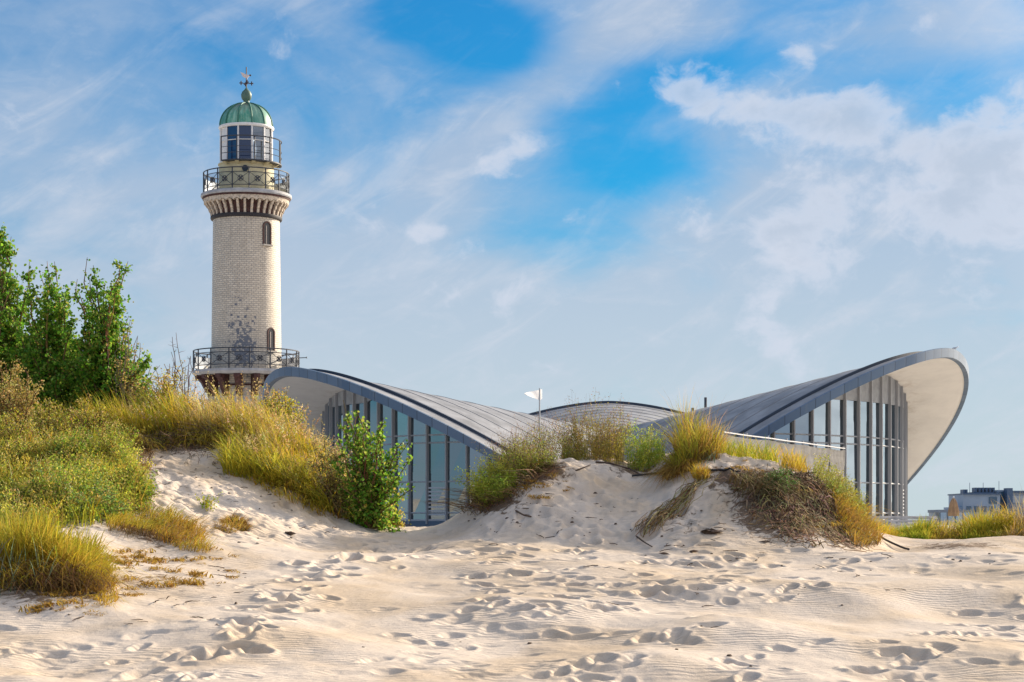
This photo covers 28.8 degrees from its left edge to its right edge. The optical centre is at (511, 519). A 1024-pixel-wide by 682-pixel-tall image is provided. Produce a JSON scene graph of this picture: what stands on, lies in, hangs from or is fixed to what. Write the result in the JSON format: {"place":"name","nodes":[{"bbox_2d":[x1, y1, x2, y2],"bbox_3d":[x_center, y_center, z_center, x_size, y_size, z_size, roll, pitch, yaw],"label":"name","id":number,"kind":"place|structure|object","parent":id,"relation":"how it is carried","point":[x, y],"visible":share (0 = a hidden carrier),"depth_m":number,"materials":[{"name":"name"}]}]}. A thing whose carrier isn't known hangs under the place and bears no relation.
{"place":"outdoors","nodes":[
{"label":"outdoors","id":0,"kind":"place"},
{"bbox_2d":[114,361,358,519],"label":"golden grass","id":1,"kind":"structure","parent":0,"point":[273,460],"depth_m":41.56,"materials":[{"name":"plant"}]},
{"bbox_2d":[0,428,1023,681],"bbox_3d":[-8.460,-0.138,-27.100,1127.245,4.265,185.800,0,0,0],"label":"sand","id":2,"kind":"structure","parent":0,"point":[404,604],"depth_m":27.31,"materials":[{"name":"sand"}]},
{"bbox_2d":[0,407,42,447],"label":"seed bush","id":3,"kind":"object","parent":2,"relation":"on","point":[24,428],"visible":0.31,"depth_m":40.83,"materials":[{"name":"yellow plant"}]},
{"bbox_2d":[0,222,43,399],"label":"poplar tree","id":4,"kind":"object","parent":2,"relation":"on","point":[9,285],"visible":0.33,"depth_m":50.10,"materials":[{"name":"green plant"}]},
{"bbox_2d":[0,356,44,431],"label":"seed bush","id":5,"kind":"object","parent":2,"relation":"on","point":[19,403],"visible":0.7,"depth_m":43.93,"materials":[{"name":"brown plant"}]},
{"bbox_2d":[0,436,46,476],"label":"herb bush","id":6,"kind":"object","parent":2,"relation":"on","point":[25,449],"visible":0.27,"depth_m":38.32,"materials":[{"name":"green plant"}]},
{"bbox_2d":[18,606,49,613],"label":"dry tuft","id":7,"kind":"object","parent":2,"relation":"on","point":[37,610],"visible":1,"depth_m":25.11,"materials":[{"name":"brown plant"}]},
{"bbox_2d":[29,603,52,607],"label":"dry tuft","id":8,"kind":"object","parent":2,"relation":"on","point":[46,605],"visible":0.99,"depth_m":25.27,"materials":[{"name":"brown plant"}]},
{"bbox_2d":[0,261,83,415],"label":"poplar tree","id":9,"kind":"object","parent":2,"relation":"on","point":[40,358],"visible":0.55,"depth_m":48.66,"materials":[{"name":"green plant"}]},
{"bbox_2d":[8,477,76,510],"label":"herb bush","id":10,"kind":"object","parent":2,"relation":"on","point":[38,483],"visible":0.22,"depth_m":33.43,"materials":[{"name":"green plant"}]},
{"bbox_2d":[31,591,56,597],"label":"dry tuft","id":11,"kind":"object","parent":2,"relation":"on","point":[45,594],"visible":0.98,"depth_m":25.86,"materials":[{"name":"brown plant"}]},
{"bbox_2d":[40,597,65,606],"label":"dry tuft","id":12,"kind":"object","parent":2,"relation":"on","point":[59,603],"visible":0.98,"depth_m":25.31,"materials":[{"name":"brown plant"}]},
{"bbox_2d":[21,396,96,437],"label":"seed bush","id":13,"kind":"object","parent":2,"relation":"on","point":[49,411],"visible":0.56,"depth_m":42.31,"materials":[{"name":"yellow plant"}]},
{"bbox_2d":[48,586,69,597],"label":"dry tuft","id":14,"kind":"object","parent":2,"relation":"on","point":[62,593],"visible":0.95,"depth_m":25.90,"materials":[{"name":"brown plant"}]},
{"bbox_2d":[33,430,93,463],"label":"herb bush","id":15,"kind":"object","parent":2,"relation":"on","point":[59,447],"visible":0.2,"depth_m":38.59,"materials":[{"name":"green plant"}]},
{"bbox_2d":[59,597,85,603],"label":"dry tuft","id":16,"kind":"object","parent":2,"relation":"on","point":[81,601],"visible":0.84,"depth_m":25.38,"materials":[{"name":"brown plant"}]},
{"bbox_2d":[66,588,91,595],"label":"dry tuft","id":17,"kind":"object","parent":2,"relation":"on","point":[74,592],"visible":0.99,"depth_m":26.00,"materials":[{"name":"brown plant"}]},
{"bbox_2d":[0,496,160,610],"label":"grass tussock","id":18,"kind":"object","parent":2,"relation":"on","point":[38,552],"depth_m":26.70,"materials":[{"name":"plant"}]},
{"bbox_2d":[0,400,165,529],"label":"wild herbs","id":19,"kind":"object","parent":2,"relation":"on","point":[60,471],"visible":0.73,"depth_m":35.55,"materials":[{"name":"green plant"}]},
{"bbox_2d":[58,393,133,438],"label":"seed bush","id":20,"kind":"object","parent":2,"relation":"on","point":[89,419],"visible":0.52,"depth_m":42.90,"materials":[{"name":"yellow plant"}]},
{"bbox_2d":[65,471,128,513],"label":"herb bush","id":21,"kind":"object","parent":2,"relation":"on","point":[108,496],"visible":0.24,"depth_m":33.80,"materials":[{"name":"green plant"}]},
{"bbox_2d":[78,423,131,461],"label":"herb bush","id":22,"kind":"object","parent":2,"relation":"on","point":[106,446],"visible":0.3,"depth_m":39.03,"materials":[{"name":"green plant"}]},
{"bbox_2d":[66,258,156,416],"bbox_3d":[-9.597,-4.035,47.894,2.716,4.647,2.826,0,0,0],"label":"poplar tree","id":23,"kind":"object","parent":2,"relation":"on","point":[93,356],"visible":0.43,"depth_m":47.61,"materials":[{"name":"green plant"}]},
{"bbox_2d":[115,547,133,552],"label":"dry tuft","id":24,"kind":"object","parent":2,"relation":"on","point":[127,550],"visible":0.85,"depth_m":31.22,"materials":[{"name":"brown plant"}]},
{"bbox_2d":[115,558,138,565],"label":"dry tuft","id":25,"kind":"object","parent":2,"relation":"on","point":[128,562],"visible":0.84,"depth_m":29.85,"materials":[{"name":"brown plant"}]},
{"bbox_2d":[117,558,137,565],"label":"dry tuft","id":26,"kind":"object","parent":2,"relation":"on","point":[130,561],"visible":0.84,"depth_m":29.78,"materials":[{"name":"brown plant"}]},
{"bbox_2d":[119,573,143,579],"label":"dry tuft","id":27,"kind":"object","parent":2,"relation":"on","point":[132,577],"visible":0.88,"depth_m":28.31,"materials":[{"name":"brown plant"}]},
{"bbox_2d":[122,584,141,589],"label":"dry tuft","id":28,"kind":"object","parent":2,"relation":"on","point":[131,587],"visible":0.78,"depth_m":27.62,"materials":[{"name":"brown plant"}]},
{"bbox_2d":[105,320,161,407],"bbox_3d":[-9.039,-3.336,47.217,1.015,2.734,1.154,0,0,-41],"label":"seed bush","id":29,"kind":"object","parent":2,"relation":"on","point":[122,387],"visible":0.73,"depth_m":47.12,"materials":[{"name":"green plant"}]},
{"bbox_2d":[110,460,161,497],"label":"herb bush","id":30,"kind":"object","parent":2,"relation":"on","point":[139,478],"visible":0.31,"depth_m":36.30,"materials":[{"name":"green plant"}]},
{"bbox_2d":[128,551,144,558],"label":"dry tuft","id":31,"kind":"object","parent":2,"relation":"on","point":[136,554],"visible":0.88,"depth_m":30.88,"materials":[{"name":"brown plant"}]},
{"bbox_2d":[131,577,156,586],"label":"dry tuft","id":32,"kind":"object","parent":2,"relation":"on","point":[151,583],"visible":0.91,"depth_m":28.00,"materials":[{"name":"brown plant"}]},
{"bbox_2d":[139,557,161,564],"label":"dry tuft","id":33,"kind":"object","parent":2,"relation":"on","point":[144,560],"visible":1,"depth_m":30.54,"materials":[{"name":"brown plant"}]},
{"bbox_2d":[146,558,170,562],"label":"dry tuft","id":34,"kind":"object","parent":2,"relation":"on","point":[161,560],"visible":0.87,"depth_m":30.79,"materials":[{"name":"brown plant"}]},
{"bbox_2d":[119,360,205,426],"bbox_3d":[-7.938,-2.869,45.847,1.552,1.725,2.826,0,0,-32],"label":"yellow bush","id":35,"kind":"object","parent":2,"relation":"on","point":[162,383],"visible":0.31,"depth_m":45.87,"materials":[{"name":"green plant"}]},
{"bbox_2d":[99,502,233,552],"bbox_3d":[-5.753,0.102,33.800,2.741,0.953,4.791,0,0,0],"label":"grass tussock","id":36,"kind":"object","parent":2,"relation":"on","point":[155,522],"depth_m":33.40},
{"bbox_2d":[154,580,182,587],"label":"dry tuft","id":37,"kind":"object","parent":2,"relation":"on","point":[170,585],"visible":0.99,"depth_m":27.93,"materials":[{"name":"brown plant"}]},
{"bbox_2d":[158,574,180,580],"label":"dry tuft","id":38,"kind":"object","parent":2,"relation":"on","point":[172,577],"visible":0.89,"depth_m":28.68,"materials":[{"name":"brown plant"}]},
{"bbox_2d":[1,374,340,473],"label":"crest grass","id":39,"kind":"structure","parent":2,"relation":"on","point":[143,423],"depth_m":43.86,"materials":[{"name":"plant"}]},
{"bbox_2d":[165,564,182,572],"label":"dry tuft","id":40,"kind":"object","parent":2,"relation":"on","point":[178,570],"visible":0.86,"depth_m":29.55,"materials":[{"name":"brown plant"}]},
{"bbox_2d":[169,555,187,562],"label":"dry tuft","id":41,"kind":"object","parent":2,"relation":"on","point":[182,559],"visible":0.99,"depth_m":31.22,"materials":[{"name":"brown plant"}]},
{"bbox_2d":[168,576,198,585],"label":"dry tuft","id":42,"kind":"object","parent":2,"relation":"on","point":[185,579],"visible":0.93,"depth_m":28.54,"materials":[{"name":"brown plant"}]},
{"bbox_2d":[164,335,208,401],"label":"bare bush","id":43,"kind":"object","parent":2,"relation":"on","point":[182,379],"visible":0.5,"depth_m":46.44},
{"bbox_2d":[175,578,201,585],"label":"dry tuft","id":44,"kind":"object","parent":2,"relation":"on","point":[197,582],"visible":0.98,"depth_m":28.39,"materials":[{"name":"brown plant"}]},
{"bbox_2d":[124,411,260,463],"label":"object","id":45,"kind":"object","parent":2,"relation":"on","point":[170,435],"visible":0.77,"depth_m":42.96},
{"bbox_2d":[186,555,205,561],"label":"dry tuft","id":46,"kind":"object","parent":2,"relation":"on","point":[191,559],"visible":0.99,"depth_m":31.31,"materials":[{"name":"brown plant"}]},
{"bbox_2d":[184,568,213,577],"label":"dry tuft","id":47,"kind":"object","parent":2,"relation":"on","point":[194,572],"visible":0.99,"depth_m":29.38,"materials":[{"name":"brown plant"}]},
{"bbox_2d":[193,492,222,510],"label":"young plant","id":48,"kind":"object","parent":2,"relation":"on","point":[206,503],"visible":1,"depth_m":37.04,"materials":[{"name":"green plant"}]},
{"bbox_2d":[211,512,258,532],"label":"grass tussock","id":49,"kind":"object","parent":2,"relation":"on","point":[235,522],"depth_m":36.22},
{"bbox_2d":[250,386,307,427],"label":"yellow bush","id":50,"kind":"object","parent":2,"relation":"on","point":[288,410],"visible":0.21,"depth_m":45.98,"materials":[{"name":"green plant"}]},
{"bbox_2d":[301,436,353,518],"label":"brown bush","id":51,"kind":"object","parent":2,"relation":"on","point":[332,478],"visible":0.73,"depth_m":40.72,"materials":[{"name":"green plant"}]},
{"bbox_2d":[327,400,415,531],"bbox_3d":[-2.995,-1.011,40.685,2.154,2.873,1.981,0,0,0],"label":"leafy shrub","id":52,"kind":"object","parent":2,"relation":"on","point":[372,490],"visible":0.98,"depth_m":40.48,"materials":[{"name":"green plant"}]},
{"bbox_2d":[385,507,410,528],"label":"yellow bush","id":53,"kind":"object","parent":2,"relation":"on","point":[400,523],"visible":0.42,"depth_m":41.56,"materials":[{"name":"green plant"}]},
{"bbox_2d":[424,478,532,514],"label":"hanging roots","id":54,"kind":"object","parent":2,"relation":"on","point":[480,507],"visible":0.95,"depth_m":39.01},
{"bbox_2d":[454,411,573,508],"bbox_3d":[0.036,-1.256,40.648,2.548,2.131,4.364,0,0,0],"label":"dune shrub","id":55,"kind":"object","parent":2,"relation":"on","point":[501,468],"visible":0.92,"depth_m":39.57,"materials":[{"name":"green plant"}]},
{"bbox_2d":[517,483,539,490],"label":"dry tuft","id":56,"kind":"object","parent":2,"relation":"on","point":[528,486],"visible":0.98,"depth_m":38.60,"materials":[{"name":"brown plant"}]},
{"bbox_2d":[504,460,572,486],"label":"hanging roots","id":57,"kind":"object","parent":2,"relation":"on","point":[538,475],"visible":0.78,"depth_m":39.10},
{"bbox_2d":[547,389,639,464],"bbox_3d":[1.705,-1.900,41.508,2.032,1.774,2.266,0,0,0],"label":"dune shrub","id":58,"kind":"object","parent":2,"relation":"on","point":[599,443],"visible":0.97,"depth_m":41.20,"materials":[{"name":"green plant"}]},
{"bbox_2d":[595,461,639,473],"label":"branch","id":59,"kind":"object","parent":2,"relation":"on","point":[601,462],"visible":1,"depth_m":40.00,"materials":[{"name":"brown wood"}]},
{"bbox_2d":[620,422,668,471],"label":"dune shrub","id":60,"kind":"object","parent":2,"relation":"on","point":[641,458],"visible":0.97,"depth_m":40.49,"materials":[{"name":"green plant"}]},
{"bbox_2d":[631,472,718,537],"bbox_3d":[3.029,-0.298,37.188,0.718,1.240,3.022,0,0,31],"label":"root bundle","id":61,"kind":"object","parent":2,"relation":"on","point":[664,512],"visible":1,"depth_m":37.10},
{"bbox_2d":[634,385,736,493],"bbox_3d":[3.564,-1.670,40.168,2.462,2.446,4.993,0,0,7],"label":"grass tussock","id":62,"kind":"object","parent":2,"relation":"on","point":[693,444],"depth_m":39.32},
{"bbox_2d":[685,460,711,480],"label":"grass tussock","id":63,"kind":"object","parent":2,"relation":"on","point":[704,472],"depth_m":38.29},
{"bbox_2d":[716,433,786,462],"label":"grass tussock","id":64,"kind":"object","parent":2,"relation":"on","point":[739,451],"depth_m":39.81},
{"bbox_2d":[632,467,909,549],"bbox_3d":[5.006,-0.215,38.990,5.252,1.598,1.838,0,0,0],"label":"black hose","id":65,"kind":"object","parent":2,"relation":"on","point":[885,539],"visible":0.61,"depth_m":38.54,"materials":[{"name":"black rubber"}]},
{"bbox_2d":[761,464,800,495],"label":"green bush","id":66,"kind":"object","parent":2,"relation":"on","point":[778,477],"visible":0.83,"depth_m":37.38,"materials":[{"name":"green plant"}]},
{"bbox_2d":[776,446,811,472],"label":"grass tussock","id":67,"kind":"object","parent":2,"relation":"on","point":[798,463],"depth_m":39.22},
{"bbox_2d":[718,464,885,551],"bbox_3d":[5.439,-0.208,37.532,3.245,1.754,6.022,0,0,0],"label":"root mat","id":68,"kind":"object","parent":2,"relation":"on","point":[789,504],"visible":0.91,"depth_m":36.94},
{"bbox_2d":[812,448,868,516],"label":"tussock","id":69,"kind":"object","parent":2,"relation":"on","point":[835,482],"visible":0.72,"depth_m":39.01,"materials":[{"name":"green plant"}]},
{"bbox_2d":[823,475,904,547],"bbox_3d":[7.201,-0.209,39.960,1.979,1.484,9.022,0,0,15],"label":"grass tussock","id":70,"kind":"object","parent":2,"relation":"on","point":[867,523],"depth_m":37.60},
{"bbox_2d":[879,519,898,535],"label":"grass tussock","id":71,"kind":"object","parent":2,"relation":"on","point":[892,533],"depth_m":44.91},
{"bbox_2d":[893,513,945,538],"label":"grass tussock","id":72,"kind":"object","parent":2,"relation":"on","point":[916,531],"depth_m":44.68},
{"bbox_2d":[925,516,970,538],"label":"grass tussock","id":73,"kind":"object","parent":2,"relation":"on","point":[942,532],"depth_m":44.64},
{"bbox_2d":[950,502,1023,538],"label":"grass tussock","id":74,"kind":"object","parent":2,"relation":"on","point":[983,526],"depth_m":44.35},
{"bbox_2d":[974,493,1023,535],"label":"grass tussock","id":75,"kind":"object","parent":2,"relation":"on","point":[1017,530],"depth_m":44.26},
{"bbox_2d":[0,0,1023,519],"label":"sky","id":76,"kind":"structure","parent":0,"point":[493,203],"materials":[{"name":"blue"}]},
{"bbox_2d":[700,528,722,533],"bbox_3d":[3.563,0.212,35.563,0.422,0.133,0.247,0,0,0],"label":"peat clod","id":77,"kind":"object","parent":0,"point":[710,531],"visible":1,"depth_m":35.49,"materials":[{"name":"brown soil"}]},
{"bbox_2d":[869,516,937,528],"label":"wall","id":78,"kind":"structure","parent":0,"point":[899,523],"depth_m":108.66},
{"bbox_2d":[928,510,970,524],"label":"glazed pavilion","id":79,"kind":"structure","parent":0,"point":[940,514],"depth_m":209.50,"materials":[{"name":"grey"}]},
{"bbox_2d":[944,483,1023,519],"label":"distant hotel","id":80,"kind":"structure","parent":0,"point":[975,498],"depth_m":420.00,"materials":[{"name":"white"}]},
{"bbox_2d":[989,497,996,503],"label":"window","id":81,"kind":"structure","parent":80,"relation":"in","point":[992,500],"depth_m":419.89,"materials":[{"name":"grey glass"}]},
{"bbox_2d":[998,492,1002,506],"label":"window","id":82,"kind":"structure","parent":80,"relation":"in","point":[1001,496],"depth_m":421.84,"materials":[{"name":"grey glass"}]},
{"label":"promenade","id":83,"kind":"structure","parent":0,"visible":0},
{"bbox_2d":[192,67,306,412],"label":"lighthouse","id":84,"kind":"object","parent":83,"relation":"on","point":[246,199],"visible":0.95,"depth_m":167.61,"materials":[{"name":"white brick"}]},
{"bbox_2d":[262,221,272,245],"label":"window","id":85,"kind":"structure","parent":84,"relation":"in","point":[266,225],"depth_m":167.84,"materials":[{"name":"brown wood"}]},
{"bbox_2d":[267,328,276,351],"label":"window","id":86,"kind":"structure","parent":84,"relation":"in","point":[270,332],"depth_m":168.21,"materials":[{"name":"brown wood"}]},
{"bbox_2d":[525,388,541,445],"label":"pennant flag","id":87,"kind":"object","parent":83,"relation":"on","point":[536,394],"visible":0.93,"depth_m":87.98,"materials":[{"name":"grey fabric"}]},
{"bbox_2d":[263,348,968,526],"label":"tea house","id":88,"kind":"structure","parent":83,"relation":"on","point":[887,423],"depth_m":117.67,"materials":[{"name":"grey"}]},
{"bbox_2d":[327,406,328,448],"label":"window","id":89,"kind":"structure","parent":88,"relation":"in","point":[328,406],"depth_m":125.19,"materials":[{"name":"grey glass"}]},
{"bbox_2d":[332,407,334,451],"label":"window","id":90,"kind":"structure","parent":88,"relation":"in","point":[333,441],"depth_m":123.61,"materials":[{"name":"grey glass"}]},
{"bbox_2d":[338,406,342,453],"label":"window","id":91,"kind":"structure","parent":88,"relation":"in","point":[340,408],"depth_m":122.32,"materials":[{"name":"blue glass"}]},
{"bbox_2d":[346,404,351,471],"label":"window","id":92,"kind":"structure","parent":88,"relation":"in","point":[348,407],"depth_m":121.16,"materials":[{"name":"blue glass"}]},
{"bbox_2d":[356,403,363,450],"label":"window","id":93,"kind":"structure","parent":88,"relation":"in","point":[360,407],"depth_m":119.74,"materials":[{"name":"blue glass"}]},
{"bbox_2d":[366,400,376,471],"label":"window","id":94,"kind":"structure","parent":88,"relation":"in","point":[371,405],"depth_m":118.61,"materials":[{"name":"blue glass"}]},
{"bbox_2d":[380,404,390,507],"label":"window","id":95,"kind":"structure","parent":88,"relation":"in","point":[385,412],"depth_m":117.51,"materials":[{"name":"blue glass"}]},
{"bbox_2d":[394,410,407,520],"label":"window","id":96,"kind":"structure","parent":88,"relation":"in","point":[401,420],"depth_m":116.46,"materials":[{"name":"blue glass"}]},
{"bbox_2d":[410,418,424,520],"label":"window","id":97,"kind":"structure","parent":88,"relation":"in","point":[417,435],"depth_m":115.61,"materials":[{"name":"blue glass"}]},
{"bbox_2d":[428,426,444,520],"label":"window","id":98,"kind":"structure","parent":88,"relation":"in","point":[436,442],"depth_m":114.76,"materials":[{"name":"blue glass"}]},
{"bbox_2d":[447,436,464,519],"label":"window","id":99,"kind":"structure","parent":88,"relation":"in","point":[456,449],"depth_m":114.01,"materials":[{"name":"blue glass"}]},
{"bbox_2d":[468,446,486,502],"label":"window","id":100,"kind":"structure","parent":88,"relation":"in","point":[472,453],"depth_m":113.40,"materials":[{"name":"blue glass"}]},
{"bbox_2d":[775,422,792,443],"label":"window","id":101,"kind":"structure","parent":88,"relation":"in","point":[784,432],"depth_m":113.57,"materials":[{"name":"clear glass"}]},
{"bbox_2d":[795,411,810,461],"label":"window","id":102,"kind":"structure","parent":88,"relation":"in","point":[803,423],"depth_m":114.26,"materials":[{"name":"clear glass"}]},
{"bbox_2d":[814,402,827,447],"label":"window","id":103,"kind":"structure","parent":88,"relation":"in","point":[821,412],"depth_m":115.07,"materials":[{"name":"clear glass"}]},
{"bbox_2d":[831,399,843,449],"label":"window","id":104,"kind":"structure","parent":88,"relation":"in","point":[837,435],"depth_m":115.92,"materials":[{"name":"clear glass"}]},
{"bbox_2d":[847,400,857,497],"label":"window","id":105,"kind":"structure","parent":88,"relation":"in","point":[852,436],"depth_m":116.94,"materials":[{"name":"clear glass"}]},
{"bbox_2d":[861,401,869,514],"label":"window","id":106,"kind":"structure","parent":88,"relation":"in","point":[865,437],"depth_m":118.00,"materials":[{"name":"clear glass"}]},
{"bbox_2d":[873,403,879,519],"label":"window","id":107,"kind":"structure","parent":88,"relation":"in","point":[876,437],"depth_m":119.09,"materials":[{"name":"clear glass"}]},
{"bbox_2d":[883,404,888,519],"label":"window","id":108,"kind":"structure","parent":88,"relation":"in","point":[885,406],"depth_m":120.30,"materials":[{"name":"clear glass"}]},
{"bbox_2d":[892,405,895,519],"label":"window","id":109,"kind":"structure","parent":88,"relation":"in","point":[893,406],"depth_m":121.66,"materials":[{"name":"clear glass"}]},
{"bbox_2d":[898,406,900,519],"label":"window","id":110,"kind":"structure","parent":88,"relation":"in","point":[899,440],"depth_m":122.88,"materials":[{"name":"clear glass"}]},
{"bbox_2d":[721,430,844,489],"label":"terrace wall","id":111,"kind":"structure","parent":83,"relation":"on","point":[837,457],"depth_m":105.57,"materials":[{"name":"grey"}]},
{"bbox_2d":[948,496,958,526],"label":"closed parasol","id":112,"kind":"object","parent":83,"relation":"on","point":[953,510],"visible":0.98,"depth_m":159.75,"materials":[{"name":"grey"}]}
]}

